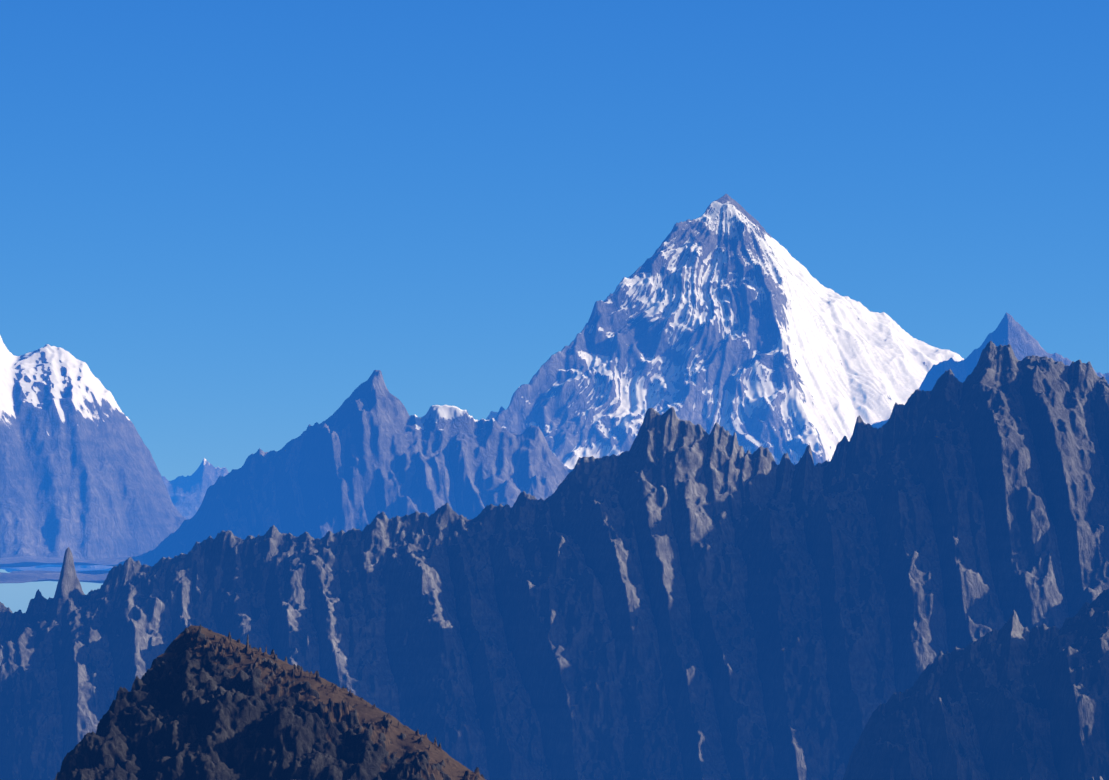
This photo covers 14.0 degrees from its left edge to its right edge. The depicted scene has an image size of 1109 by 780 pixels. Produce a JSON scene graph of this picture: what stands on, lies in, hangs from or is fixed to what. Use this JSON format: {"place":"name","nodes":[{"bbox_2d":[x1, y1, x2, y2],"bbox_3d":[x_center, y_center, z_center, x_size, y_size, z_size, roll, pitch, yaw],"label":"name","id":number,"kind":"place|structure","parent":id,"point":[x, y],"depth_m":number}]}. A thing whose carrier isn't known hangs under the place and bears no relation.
{"place":"outdoors","nodes":[
{"label":"outdoors","id":0,"kind":"place"},
{"bbox_2d":[0,335,186,567],"bbox_3d":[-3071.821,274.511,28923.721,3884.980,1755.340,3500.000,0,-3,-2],"label":"snow peak","id":1,"kind":"structure","parent":0,"point":[81,477],"depth_m":29028.00},
{"bbox_2d":[0,458,228,571],"bbox_3d":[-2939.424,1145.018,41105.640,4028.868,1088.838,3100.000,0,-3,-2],"label":"mountain","id":2,"kind":"structure","parent":0,"point":[187,493],"depth_m":41481.62},
{"bbox_2d":[55,625,485,779],"bbox_3d":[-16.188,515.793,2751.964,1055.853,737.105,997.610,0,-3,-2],"label":"foreground ridge","id":3,"kind":"structure","parent":0,"point":[200,702],"depth_m":3101.76},
{"bbox_2d":[0,370,572,583],"bbox_3d":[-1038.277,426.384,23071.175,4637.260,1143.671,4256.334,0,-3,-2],"label":"mountain","id":4,"kind":"structure","parent":0,"point":[365,453],"depth_m":23675.59},
{"bbox_2d":[0,341,1108,779],"bbox_3d":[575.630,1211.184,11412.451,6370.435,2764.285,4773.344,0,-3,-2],"label":"ridge","id":5,"kind":"structure","parent":0,"point":[668,595],"depth_m":12389.65},
{"bbox_2d":[0,0,1108,612],"label":"sky","id":6,"kind":"structure","parent":0,"point":[236,214]},
{"bbox_2d":[486,194,963,468],"bbox_3d":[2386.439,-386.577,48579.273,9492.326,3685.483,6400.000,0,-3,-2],"label":"mountain","id":7,"kind":"structure","parent":0,"point":[728,313],"depth_m":48206.73},
{"bbox_2d":[843,589,1108,779],"bbox_3d":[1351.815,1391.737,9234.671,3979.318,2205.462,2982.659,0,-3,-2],"label":"spur","id":8,"kind":"structure","parent":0,"point":[1012,698],"depth_m":9894.58},
{"bbox_2d":[871,312,1108,428],"bbox_3d":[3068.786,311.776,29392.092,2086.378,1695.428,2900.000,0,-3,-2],"label":"peak","id":9,"kind":"structure","parent":0,"point":[1018,338],"depth_m":29906.06}
]}

